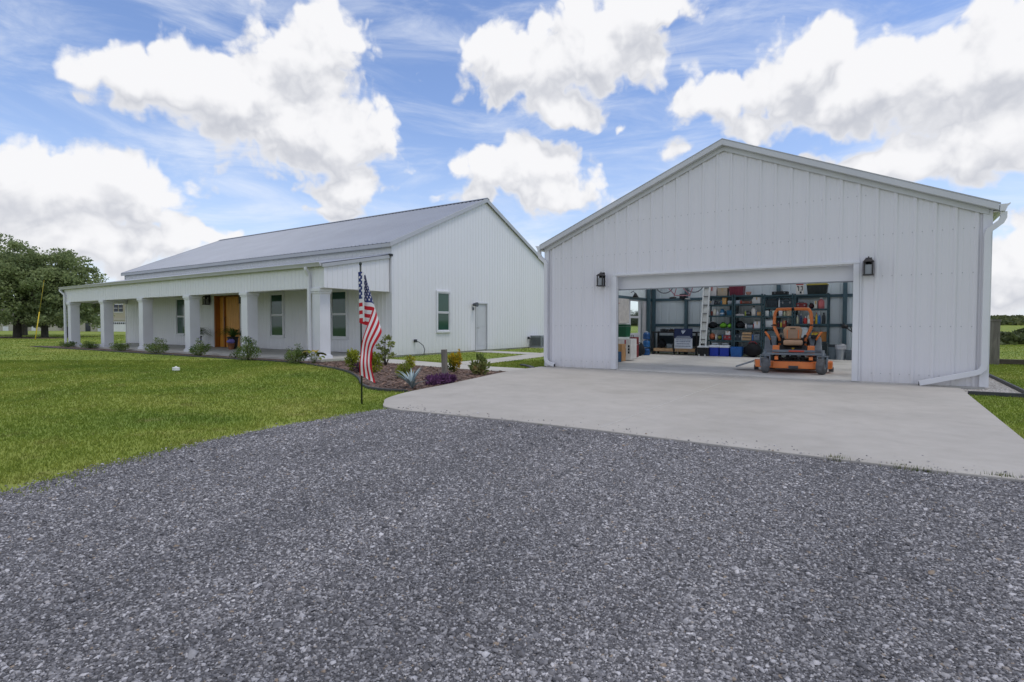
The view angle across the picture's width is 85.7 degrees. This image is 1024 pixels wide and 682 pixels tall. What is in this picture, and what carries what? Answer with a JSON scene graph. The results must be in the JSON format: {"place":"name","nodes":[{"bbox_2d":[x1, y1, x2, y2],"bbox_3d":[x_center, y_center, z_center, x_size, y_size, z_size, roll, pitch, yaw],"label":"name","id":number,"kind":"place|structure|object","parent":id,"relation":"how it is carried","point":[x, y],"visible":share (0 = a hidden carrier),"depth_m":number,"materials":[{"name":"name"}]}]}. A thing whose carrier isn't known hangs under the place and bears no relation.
{"place":"outdoors","nodes":[
{"label":"outdoors","id":0,"kind":"place"},
{"bbox_2d":[0,336,57,338],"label":"bare soil","id":1,"kind":"structure","parent":0,"point":[28,337],"depth_m":47.97,"materials":[{"name":"brown soil"}]},
{"bbox_2d":[0,406,1023,681],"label":"gravel driveway","id":2,"kind":"structure","parent":0,"point":[496,563],"depth_m":2.83,"materials":[{"name":"grey gravel"}]},
{"bbox_2d":[880,462,947,474],"bbox_3d":[3.233,1.029,4.536,0.549,0.060,0.143,1,2,34],"label":"weed tuft","id":3,"kind":"object","parent":2,"relation":"on","point":[913,468],"visible":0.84,"depth_m":4.49,"materials":[{"name":"green plant"}]},
{"bbox_2d":[0,325,1023,495],"bbox_3d":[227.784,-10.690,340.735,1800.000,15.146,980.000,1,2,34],"label":"ground","id":4,"kind":"structure","parent":0,"point":[1007,328],"depth_m":8.53,"materials":[{"name":"green plant"}]},
{"bbox_2d":[0,308,63,330],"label":"neighbour house","id":5,"kind":"structure","parent":4,"relation":"on","point":[10,328],"depth_m":94.91,"materials":[{"name":"white"}]},
{"bbox_2d":[1,249,83,334],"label":"oak tree","id":6,"kind":"object","parent":4,"relation":"on","point":[24,329],"visible":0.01,"depth_m":57.08,"materials":[{"name":"green plant"}]},
{"bbox_2d":[0,233,96,336],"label":"oak tree","id":7,"kind":"object","parent":4,"relation":"on","point":[12,245],"visible":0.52,"depth_m":46.63,"materials":[{"name":"green plant"}]},
{"bbox_2d":[0,243,108,336],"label":"oak tree","id":8,"kind":"object","parent":4,"relation":"on","point":[38,294],"visible":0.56,"depth_m":46.71,"materials":[{"name":"green plant"}]},
{"bbox_2d":[15,262,114,336],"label":"oak tree","id":9,"kind":"object","parent":4,"relation":"on","point":[88,311],"visible":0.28,"depth_m":48.97,"materials":[{"name":"green plant"}]},
{"bbox_2d":[80,303,125,331],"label":"neighbour house","id":10,"kind":"structure","parent":4,"relation":"on","point":[119,317],"depth_m":84.91,"materials":[{"name":"beige"}]},
{"bbox_2d":[113,322,125,331],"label":"garage door","id":11,"kind":"structure","parent":10,"relation":"in","point":[118,326],"depth_m":84.91,"materials":[{"name":"white metal"}]},
{"bbox_2d":[34,346,294,362],"bbox_3d":[-15.757,0.477,22.747,22.152,0.070,0.165,1,2,33],"label":"landscape edging","id":12,"kind":"object","parent":4,"relation":"on","point":[168,354],"visible":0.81,"depth_m":20.80,"materials":[{"name":"black plastic"}]},
{"bbox_2d":[30,346,315,362],"bbox_3d":[-15.835,0.465,23.216,23.100,0.001,1.070,1,2,34],"label":"porch flower bed","id":13,"kind":"object","parent":4,"relation":"on","point":[169,353],"visible":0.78,"depth_m":22.09,"materials":[{"name":"brown soil"}]},
{"bbox_2d":[59,341,78,346],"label":"shrub","id":14,"kind":"object","parent":13,"relation":"on","point":[62,344],"visible":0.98,"depth_m":28.00,"materials":[{"name":"green plant"}]},
{"bbox_2d":[79,340,99,348],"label":"shrub","id":15,"kind":"object","parent":13,"relation":"on","point":[89,345],"visible":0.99,"depth_m":26.39,"materials":[{"name":"green plant"}]},
{"bbox_2d":[109,343,130,350],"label":"shrub","id":16,"kind":"object","parent":13,"relation":"on","point":[118,347],"visible":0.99,"depth_m":24.33,"materials":[{"name":"green plant"}]},
{"bbox_2d":[143,337,169,353],"bbox_3d":[-14.007,0.192,21.741,1.136,0.736,0.864,1,2,34],"label":"shrub","id":17,"kind":"object","parent":13,"relation":"on","point":[161,350],"visible":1,"depth_m":21.72,"materials":[{"name":"green plant"}]},
{"bbox_2d":[188,337,210,355],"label":"shrub","id":18,"kind":"object","parent":13,"relation":"on","point":[201,347],"visible":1,"depth_m":20.16,"materials":[{"name":"green plant"}]},
{"bbox_2d":[234,336,261,359],"bbox_3d":[-8.617,0.247,18.004,1.046,0.857,0.802,1,2,34],"label":"shrub","id":19,"kind":"object","parent":4,"relation":"on","point":[247,353],"visible":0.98,"depth_m":17.89,"materials":[{"name":"green plant"}]},
{"bbox_2d":[284,343,310,363],"bbox_3d":[-6.552,0.389,16.613,0.923,0.662,0.775,1,2,34],"label":"shrub","id":20,"kind":"object","parent":4,"relation":"on","point":[298,356],"visible":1,"depth_m":16.50,"materials":[{"name":"green plant"}]},
{"bbox_2d":[58,198,543,361],"bbox_3d":[-10.859,-3.007,29.009,21.860,6.805,14.449,1,2,34],"label":"farmhouse","id":21,"kind":"object","parent":4,"relation":"on","point":[465,276],"visible":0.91,"depth_m":23.16,"materials":[{"name":"white"}]},
{"bbox_2d":[175,297,184,335],"bbox_3d":[-16.817,-1.243,28.022,1.000,1.950,0.085,1,2,34],"label":"window","id":22,"kind":"structure","parent":21,"relation":"in","point":[179,302],"depth_m":28.09,"materials":[{"name":"white glass"}]},
{"bbox_2d":[214,295,239,347],"bbox_3d":[-13.153,-0.904,25.749,2.218,2.432,0.290,1,2,34],"label":"front door","id":23,"kind":"structure","parent":21,"relation":"in","point":[226,308],"depth_m":26.02,"materials":[{"name":"brown wood"}]},
{"bbox_2d":[217,326,241,348],"bbox_3d":[-12.348,-0.150,24.435,1.472,0.997,1.396,1,2,34],"label":"potted fern","id":24,"kind":"object","parent":21,"relation":"on","point":[232,332],"visible":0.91,"depth_m":24.31,"materials":[{"name":"green plant"}]},
{"bbox_2d":[226,339,234,349],"bbox_3d":[-12.162,0.136,23.904,0.317,0.470,0.322,1,2,34],"label":"flower pot stand","id":25,"kind":"object","parent":21,"relation":"on","point":[230,343],"visible":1,"depth_m":23.80,"materials":[{"name":"ceramic"}]},
{"bbox_2d":[269,292,284,337],"bbox_3d":[-10.003,-1.102,23.471,1.030,1.950,0.085,1,2,34],"label":"window","id":26,"kind":"structure","parent":21,"relation":"in","point":[276,299],"depth_m":23.49,"materials":[{"name":"white glass"}]},
{"bbox_2d":[330,289,348,339],"bbox_3d":[-6.661,-1.032,21.239,1.030,1.950,0.085,1,2,34],"label":"window","id":27,"kind":"structure","parent":21,"relation":"in","point":[338,297],"depth_m":21.24,"materials":[{"name":"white glass"}]},
{"bbox_2d":[436,290,450,332],"bbox_3d":[-2.722,-1.164,21.950,0.085,1.660,0.860,1,2,34],"label":"window","id":28,"kind":"structure","parent":21,"relation":"in","point":[443,298],"depth_m":21.96,"materials":[{"name":"white glass"}]},
{"bbox_2d":[475,302,487,349],"bbox_3d":[-1.342,-0.639,24.082,0.121,2.058,0.868,1,2,34],"label":"side door","id":29,"kind":"structure","parent":21,"relation":"in","point":[481,312],"depth_m":24.11,"materials":[{"name":"paint"}]},
{"bbox_2d":[299,362,407,391],"bbox_3d":[-4.107,0.774,13.209,0.534,0.070,8.371,-1,2,-30],"label":"landscape edging","id":30,"kind":"object","parent":4,"relation":"on","point":[370,387],"visible":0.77,"depth_m":11.07,"materials":[{"name":"black plastic"}]},
{"bbox_2d":[358,262,381,403],"bbox_3d":[-2.089,-0.062,8.175,0.342,2.215,0.169,0,2,-2],"label":"flag on pole","id":31,"kind":"object","parent":4,"relation":"on","point":[368,316],"visible":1,"depth_m":8.12,"materials":[{"name":"multicoloured fabric"}]},
{"bbox_2d":[307,360,503,390],"bbox_3d":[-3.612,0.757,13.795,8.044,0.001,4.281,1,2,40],"label":"mulch bed","id":32,"kind":"object","parent":4,"relation":"on","point":[385,379],"visible":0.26,"depth_m":12.92,"materials":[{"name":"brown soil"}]},
{"bbox_2d":[302,350,325,362],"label":"broad leaf plant","id":33,"kind":"object","parent":32,"relation":"on","point":[316,353],"visible":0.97,"depth_m":16.61,"materials":[{"name":"green plant"}]},
{"bbox_2d":[344,348,359,369],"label":"shrub","id":34,"kind":"object","parent":32,"relation":"on","point":[352,355],"visible":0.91,"depth_m":13.97,"materials":[{"name":"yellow plant"}]},
{"bbox_2d":[372,352,383,371],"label":"shrub","id":35,"kind":"object","parent":32,"relation":"on","point":[375,367],"visible":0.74,"depth_m":13.50,"materials":[{"name":"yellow plant"}]},
{"bbox_2d":[375,334,395,364],"bbox_3d":[-3.630,0.268,15.931,0.780,0.944,0.363,1,2,34],"label":"shrub","id":36,"kind":"object","parent":32,"relation":"on","point":[383,347],"visible":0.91,"depth_m":15.89,"materials":[{"name":"green plant"}]},
{"bbox_2d":[395,362,412,377],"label":"shrub","id":37,"kind":"object","parent":32,"relation":"on","point":[404,370],"visible":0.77,"depth_m":11.97,"materials":[{"name":"green plant"}]},
{"bbox_2d":[393,367,421,387],"bbox_3d":[-1.885,0.673,10.127,0.630,0.403,0.749,-1,2,-25],"label":"agave","id":38,"kind":"object","parent":32,"relation":"on","point":[410,380],"visible":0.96,"depth_m":10.20,"materials":[{"name":"green plant"}]},
{"bbox_2d":[404,355,415,374],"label":"shrub","id":39,"kind":"object","parent":32,"relation":"on","point":[410,360],"visible":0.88,"depth_m":12.61,"materials":[{"name":"green plant"}]},
{"bbox_2d":[423,374,442,385],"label":"purple plant","id":40,"kind":"object","parent":32,"relation":"on","point":[435,380],"visible":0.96,"depth_m":10.56,"materials":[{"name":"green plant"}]},
{"bbox_2d":[435,371,451,383],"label":"purple plant","id":41,"kind":"object","parent":32,"relation":"on","point":[446,377],"visible":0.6,"depth_m":10.86,"materials":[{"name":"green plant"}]},
{"bbox_2d":[441,349,447,374],"bbox_3d":[-1.580,0.598,12.935,0.110,0.800,0.110,0,3,19],"label":"wooden post","id":42,"kind":"object","parent":32,"relation":"on","point":[444,364],"visible":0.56,"depth_m":12.88,"materials":[{"name":"grey wood"}]},
{"bbox_2d":[447,373,457,382],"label":"purple plant","id":43,"kind":"object","parent":32,"relation":"on","point":[453,378],"visible":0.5,"depth_m":11.07,"materials":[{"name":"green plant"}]},
{"bbox_2d":[447,352,461,371],"bbox_3d":[-1.423,0.528,13.567,0.400,0.564,0.348,1,2,34],"label":"croton","id":44,"kind":"object","parent":32,"relation":"on","point":[454,363],"visible":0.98,"depth_m":13.52,"materials":[{"name":"yellow plant"}]},
{"bbox_2d":[468,352,490,374],"bbox_3d":[-0.785,0.549,12.930,0.448,0.591,0.588,-1,2,-36],"label":"shrub","id":45,"kind":"object","parent":32,"relation":"on","point":[476,367],"visible":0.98,"depth_m":12.86,"materials":[{"name":"green plant"}]},
{"bbox_2d":[359,359,524,371],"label":"footpath","id":46,"kind":"structure","parent":4,"relation":"on","point":[437,364],"depth_m":15.60,"materials":[{"name":"concrete"}]},
{"bbox_2d":[461,351,543,364],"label":"side footpath","id":47,"kind":"structure","parent":4,"relation":"on","point":[528,355],"depth_m":19.38,"materials":[{"name":"concrete"}]},
{"bbox_2d":[529,335,543,347],"bbox_3d":[1.427,0.042,27.565,0.720,0.640,1.000,1,2,34],"label":"utility unit","id":48,"kind":"object","parent":4,"relation":"on","point":[537,341],"visible":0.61,"depth_m":27.17,"materials":[{"name":"paint"}]},
{"bbox_2d":[383,367,1023,481],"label":"concrete apron","id":49,"kind":"object","parent":4,"relation":"on","point":[953,429],"visible":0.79,"depth_m":7.29,"materials":[{"name":"grey concrete"}]},
{"bbox_2d":[600,376,738,427],"bbox_3d":[3.028,0.880,9.254,0.010,0.003,7.300,1,2,34],"label":"apron joint","id":50,"kind":"object","parent":49,"relation":"on","point":[663,404],"visible":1,"depth_m":7.89,"materials":[{"name":"grey concrete"}]},
{"bbox_2d":[975,471,1021,477],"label":"weed tuft","id":51,"kind":"object","parent":49,"relation":"on","point":[1000,474],"visible":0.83,"depth_m":4.25,"materials":[{"name":"green plant"}]},
{"bbox_2d":[535,138,1010,388],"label":"garage","id":52,"kind":"structure","parent":4,"relation":"on","point":[902,268],"depth_m":12.00,"materials":[{"name":"white metal"}]},
{"bbox_2d":[618,344,625,360],"bbox_3d":[3.304,0.347,16.752,0.192,0.520,0.303,1,2,34],"label":"cardboard box","id":53,"kind":"object","parent":52,"relation":"on","point":[622,348],"visible":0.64,"depth_m":16.63,"materials":[{"name":"cardboard"}]},
{"bbox_2d":[618,298,628,322],"bbox_3d":[3.845,-1.050,19.236,0.034,0.860,1.200,1,2,34],"label":"insulation board","id":54,"kind":"object","parent":52,"relation":"attached to","point":[623,314],"visible":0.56,"depth_m":19.30,"materials":[{"name":"paint"}]},
{"bbox_2d":[618,338,636,358],"bbox_3d":[3.635,0.243,17.488,0.464,0.637,0.508,1,2,34],"label":"printed box","id":55,"kind":"object","parent":52,"relation":"on","point":[631,348],"visible":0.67,"depth_m":17.26,"materials":[{"name":"cardboard"}]},
{"bbox_2d":[618,324,630,336],"bbox_3d":[3.580,-0.330,17.631,0.323,0.403,0.400,1,2,34],"label":"plastic case","id":56,"kind":"object","parent":55,"relation":"on","point":[624,330],"visible":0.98,"depth_m":17.49,"materials":[{"name":"paint"}]},
{"bbox_2d":[630,335,638,356],"bbox_3d":[4.034,0.167,18.245,0.179,0.752,0.400,1,2,34],"label":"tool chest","id":57,"kind":"object","parent":52,"relation":"on","point":[633,337],"visible":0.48,"depth_m":18.27,"materials":[{"name":"paint"}]},
{"bbox_2d":[629,299,640,335],"bbox_3d":[4.535,-0.889,20.507,0.085,1.410,1.100,1,2,34],"label":"window","id":58,"kind":"structure","parent":52,"relation":"in","point":[634,305],"depth_m":20.50,"materials":[{"name":"clear glass"}]},
{"bbox_2d":[633,298,646,340],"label":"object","id":59,"kind":"object","parent":52,"relation":"hanging from","point":[643,316],"visible":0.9,"depth_m":20.93,"materials":[{"name":"paint"}]},
{"bbox_2d":[638,342,644,355],"bbox_3d":[4.639,0.291,19.879,0.355,0.488,0.354,0,2,-15],"label":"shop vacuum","id":60,"kind":"object","parent":52,"relation":"on","point":[641,349],"visible":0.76,"depth_m":19.75,"materials":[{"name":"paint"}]},
{"bbox_2d":[652,331,701,354],"bbox_3d":[6.226,0.074,20.862,1.706,0.860,0.710,1,2,34],"label":"workbench","id":61,"kind":"object","parent":52,"relation":"on","point":[695,340],"visible":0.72,"depth_m":20.80,"materials":[{"name":"brown wood"}]},
{"bbox_2d":[657,288,701,298],"bbox_3d":[5.867,-2.013,19.358,1.736,1.122,0.563,1,2,34],"label":"bicycle","id":62,"kind":"object","parent":52,"relation":"hanging from","point":[680,295],"visible":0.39,"depth_m":19.36,"materials":[{"name":"metal"}]},
{"bbox_2d":[674,328,692,348],"bbox_3d":[6.231,0.035,20.083,0.660,0.980,0.046,1,2,34],"label":"tool chest","id":63,"kind":"object","parent":52,"relation":"on","point":[682,338],"visible":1,"depth_m":20.07,"materials":[{"name":"paint"}]},
{"bbox_2d":[697,345,709,355],"bbox_3d":[6.945,0.350,19.915,0.419,0.368,0.400,1,2,34],"label":"plastic tote","id":64,"kind":"object","parent":52,"relation":"on","point":[703,350],"visible":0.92,"depth_m":19.76,"materials":[{"name":"paint"}]},
{"bbox_2d":[698,287,710,355],"bbox_3d":[6.935,-0.818,19.868,0.421,2.713,0.255,-1,2,-40],"label":"ladder","id":65,"kind":"object","parent":52,"relation":"on","point":[704,314],"visible":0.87,"depth_m":19.89,"materials":[{"name":"metal"}]},
{"bbox_2d":[709,343,719,355],"bbox_3d":[7.282,0.307,19.790,0.330,0.462,0.370,1,2,34],"label":"cooler","id":66,"kind":"object","parent":52,"relation":"on","point":[714,350],"visible":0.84,"depth_m":19.65,"materials":[{"name":"paint"}]},
{"bbox_2d":[707,295,736,346],"bbox_3d":[7.570,-0.560,19.962,0.916,2.184,0.580,1,2,34],"label":"storage rack","id":67,"kind":"object","parent":52,"relation":"on","point":[732,316],"visible":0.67,"depth_m":19.72,"materials":[{"name":"metal"}]},
{"bbox_2d":[708,321,717,327],"bbox_3d":[7.301,-0.590,20.038,0.325,0.260,0.300,1,2,34],"label":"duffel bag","id":68,"kind":"object","parent":67,"relation":"on","point":[712,324],"visible":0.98,"depth_m":19.95,"materials":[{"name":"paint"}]},
{"bbox_2d":[710,287,717,295],"bbox_3d":[7.283,-1.795,20.006,0.308,0.342,0.303,1,2,34],"label":"cardboard box","id":69,"kind":"object","parent":67,"relation":"on","point":[713,291],"visible":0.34,"depth_m":19.86,"materials":[{"name":"cardboard"}]},
{"bbox_2d":[718,288,728,295],"bbox_3d":[7.582,-1.761,19.807,0.329,0.286,0.303,1,2,34],"label":"cardboard box","id":70,"kind":"object","parent":67,"relation":"on","point":[723,291],"visible":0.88,"depth_m":19.68,"materials":[{"name":"cardboard"}]},
{"bbox_2d":[719,344,730,356],"bbox_3d":[7.578,0.316,19.617,0.337,0.454,0.370,1,2,34],"label":"cooler","id":71,"kind":"object","parent":52,"relation":"on","point":[724,350],"visible":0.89,"depth_m":19.47,"materials":[{"name":"paint"}]},
{"bbox_2d":[618,265,853,311],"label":"overhead door","id":72,"kind":"structure","parent":52,"relation":"in","point":[828,274],"depth_m":12.49,"materials":[{"name":"paint"}]},
{"bbox_2d":[730,347,743,356],"bbox_3d":[7.886,0.377,19.347,0.394,0.349,0.400,1,2,34],"label":"storage bin","id":73,"kind":"object","parent":52,"relation":"on","point":[736,351],"visible":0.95,"depth_m":19.20,"materials":[{"name":"paint"}]},
{"bbox_2d":[733,294,765,356],"bbox_3d":[8.360,-0.543,19.434,0.936,2.184,0.580,1,2,34],"label":"storage rack","id":74,"kind":"object","parent":52,"relation":"on","point":[755,304],"visible":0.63,"depth_m":19.30,"materials":[{"name":"metal"}]},
{"bbox_2d":[729,286,745,294],"bbox_3d":[8.006,-1.815,19.614,0.507,0.407,0.450,1,2,34],"label":"plastic tote","id":75,"kind":"object","parent":74,"relation":"on","point":[737,290],"visible":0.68,"depth_m":19.45,"materials":[{"name":"paint"}]},
{"bbox_2d":[735,321,744,327],"bbox_3d":[8.075,-0.583,19.515,0.315,0.264,0.300,0,2,4],"label":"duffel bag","id":76,"kind":"object","parent":74,"relation":"on","point":[740,324],"visible":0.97,"depth_m":19.41,"materials":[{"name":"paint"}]},
{"bbox_2d":[742,332,752,339],"bbox_3d":[8.278,-0.168,19.393,0.300,0.287,0.300,1,2,34],"label":"wooden crate","id":77,"kind":"object","parent":74,"relation":"on","point":[747,335],"visible":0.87,"depth_m":19.27,"materials":[{"name":"brown wood"}]},
{"bbox_2d":[753,297,760,303],"bbox_3d":[8.530,-1.412,19.183,0.231,0.228,0.303,1,2,34],"label":"cardboard box","id":78,"kind":"object","parent":74,"relation":"on","point":[756,299],"visible":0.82,"depth_m":19.06,"materials":[{"name":"cardboard"}]},
{"bbox_2d":[753,333,760,340],"bbox_3d":[8.542,-0.148,19.217,0.205,0.259,0.300,1,2,34],"label":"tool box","id":79,"kind":"object","parent":74,"relation":"on","point":[757,337],"visible":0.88,"depth_m":19.11,"materials":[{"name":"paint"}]},
{"bbox_2d":[744,341,761,356],"bbox_3d":[8.320,0.286,19.086,0.573,0.538,0.395,1,2,34],"label":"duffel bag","id":80,"kind":"object","parent":52,"relation":"on","point":[752,350],"visible":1,"depth_m":18.96,"materials":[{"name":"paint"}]},
{"bbox_2d":[763,293,793,355],"bbox_3d":[9.150,-0.517,18.907,0.916,2.164,0.580,1,2,34],"label":"storage rack","id":81,"kind":"object","parent":52,"relation":"on","point":[791,316],"visible":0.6,"depth_m":18.81,"materials":[{"name":"metal"}]},
{"bbox_2d":[765,319,772,326],"bbox_3d":[8.858,-0.614,18.991,0.251,0.284,0.300,1,2,34],"label":"plastic tub","id":82,"kind":"object","parent":81,"relation":"on","point":[769,323],"visible":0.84,"depth_m":18.87,"materials":[{"name":"paint"}]},
{"bbox_2d":[766,299,778,306],"bbox_3d":[8.925,-1.285,18.925,0.387,0.271,0.300,1,2,34],"label":"storage bin","id":83,"kind":"object","parent":81,"relation":"on","point":[771,302],"visible":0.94,"depth_m":18.80,"materials":[{"name":"paint"}]},
{"bbox_2d":[772,291,788,294],"bbox_3d":[9.139,-1.634,18.801,0.492,0.135,0.350,1,2,34],"label":"tool case","id":84,"kind":"object","parent":81,"relation":"on","point":[781,293],"visible":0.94,"depth_m":18.65,"materials":[{"name":"paint"}]},
{"bbox_2d":[780,298,791,306],"bbox_3d":[9.299,-1.291,18.675,0.365,0.298,0.300,1,2,34],"label":"tool case","id":85,"kind":"object","parent":81,"relation":"on","point":[786,302],"visible":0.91,"depth_m":18.56,"materials":[{"name":"paint"}]},
{"bbox_2d":[735,307,833,374],"bbox_3d":[6.707,-0.048,13.646,2.138,1.578,2.107,1,2,26],"label":"riding mower","id":86,"kind":"object","parent":52,"relation":"on","point":[792,342],"visible":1,"depth_m":13.26,"materials":[{"name":"orange paint"}]},
{"bbox_2d":[794,293,829,355],"bbox_3d":[9.969,-0.495,18.360,1.006,2.154,0.580,1,2,34],"label":"storage rack","id":87,"kind":"object","parent":52,"relation":"on","point":[817,309],"visible":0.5,"depth_m":18.25,"materials":[{"name":"metal"}]},
{"bbox_2d":[796,284,803,294],"bbox_3d":[9.579,-1.742,18.362,0.225,0.399,0.126,1,2,34],"label":"printed box","id":88,"kind":"object","parent":87,"relation":"on","point":[799,289],"visible":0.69,"depth_m":18.31,"materials":[{"name":"cardboard"}]},
{"bbox_2d":[796,302,807,307],"bbox_3d":[9.673,-1.188,18.428,0.319,0.227,0.300,1,2,34],"label":"tool case","id":89,"kind":"object","parent":87,"relation":"on","point":[802,304],"visible":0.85,"depth_m":18.32,"materials":[{"name":"paint"}]},
{"bbox_2d":[806,283,828,293],"bbox_3d":[10.078,-1.720,18.213,0.622,0.363,0.420,1,2,34],"label":"plastic tote","id":90,"kind":"object","parent":87,"relation":"on","point":[818,288],"visible":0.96,"depth_m":18.04,"materials":[{"name":"paint"}]},
{"bbox_2d":[813,332,826,341],"bbox_3d":[10.127,-0.146,18.156,0.400,0.322,0.303,1,2,34],"label":"cardboard box","id":91,"kind":"object","parent":87,"relation":"on","point":[823,336],"visible":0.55,"depth_m":17.97,"materials":[{"name":"cardboard"}]},
{"bbox_2d":[818,297,824,307],"bbox_3d":[10.119,-1.243,18.068,0.194,0.360,0.189,1,2,34],"label":"bottle","id":92,"kind":"object","parent":87,"relation":"on","point":[821,302],"visible":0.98,"depth_m":18.00,"materials":[{"name":"paint"}]},
{"bbox_2d":[822,342,827,359],"bbox_3d":[9.421,0.331,16.815,0.348,0.600,0.400,1,2,34],"label":"storage bin","id":93,"kind":"object","parent":52,"relation":"on","point":[825,346],"visible":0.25,"depth_m":16.60,"materials":[{"name":"paint"}]},
{"bbox_2d":[828,344,836,358],"bbox_3d":[10.474,0.352,18.037,0.247,0.481,0.400,1,2,34],"label":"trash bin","id":94,"kind":"object","parent":52,"relation":"on","point":[831,351],"visible":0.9,"depth_m":17.89,"materials":[{"name":"paint"}]},
{"bbox_2d":[835,344,846,359],"bbox_3d":[10.562,0.345,17.738,0.330,0.514,0.325,1,2,34],"label":"trash bin","id":95,"kind":"object","parent":52,"relation":"on","point":[840,351],"visible":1,"depth_m":17.63,"materials":[{"name":"paint"}]},
{"bbox_2d":[845,350,851,359],"bbox_3d":[10.817,0.445,17.691,0.217,0.317,0.400,1,2,34],"label":"storage bin","id":96,"kind":"object","parent":52,"relation":"on","point":[848,354],"visible":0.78,"depth_m":17.54,"materials":[{"name":"paint"}]},
{"bbox_2d":[961,377,1020,393],"bbox_3d":[11.358,0.750,14.090,0.795,0.001,12.000,1,2,34],"label":"pale gravel strip","id":97,"kind":"object","parent":4,"relation":"on","point":[995,386],"visible":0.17,"depth_m":9.99,"materials":[{"name":"grey gravel"}]},
{"bbox_2d":[968,391,1023,397],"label":"landscape edging","id":98,"kind":"object","parent":4,"relation":"on","point":[999,394],"visible":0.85,"depth_m":9.11,"materials":[{"name":"black plastic"}]},
{"bbox_2d":[989,319,1023,364],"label":"wooden fence","id":99,"kind":"object","parent":4,"relation":"on","point":[994,353],"visible":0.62,"depth_m":16.12,"materials":[{"name":"grey wood"}]},
{"bbox_2d":[989,374,1023,392],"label":"landscape edging","id":100,"kind":"object","parent":4,"relation":"on","point":[1008,384],"visible":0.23,"depth_m":10.68,"materials":[{"name":"black plastic"}]},
{"bbox_2d":[990,314,1023,324],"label":"hill scrub","id":101,"kind":"object","parent":4,"relation":"on","point":[1013,319],"visible":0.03,"depth_m":433.85,"materials":[{"name":"green plant"}]},
{"bbox_2d":[1000,328,1023,344],"bbox_3d":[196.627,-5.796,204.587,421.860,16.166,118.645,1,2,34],"label":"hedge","id":102,"kind":"object","parent":4,"relation":"on","point":[1014,337],"visible":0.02,"depth_m":200.01,"materials":[{"name":"green plant"}]},
{"bbox_2d":[0,0,1023,315],"label":"sky","id":103,"kind":"structure","parent":0,"point":[134,133],"materials":[{"name":"blue"}]},
{"bbox_2d":[657,339,665,347],"bbox_3d":[5.730,0.095,21.096,0.323,0.367,0.225,3,3,58],"label":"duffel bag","id":104,"kind":"object","parent":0,"point":[661,343],"visible":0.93,"depth_m":21.02,"materials":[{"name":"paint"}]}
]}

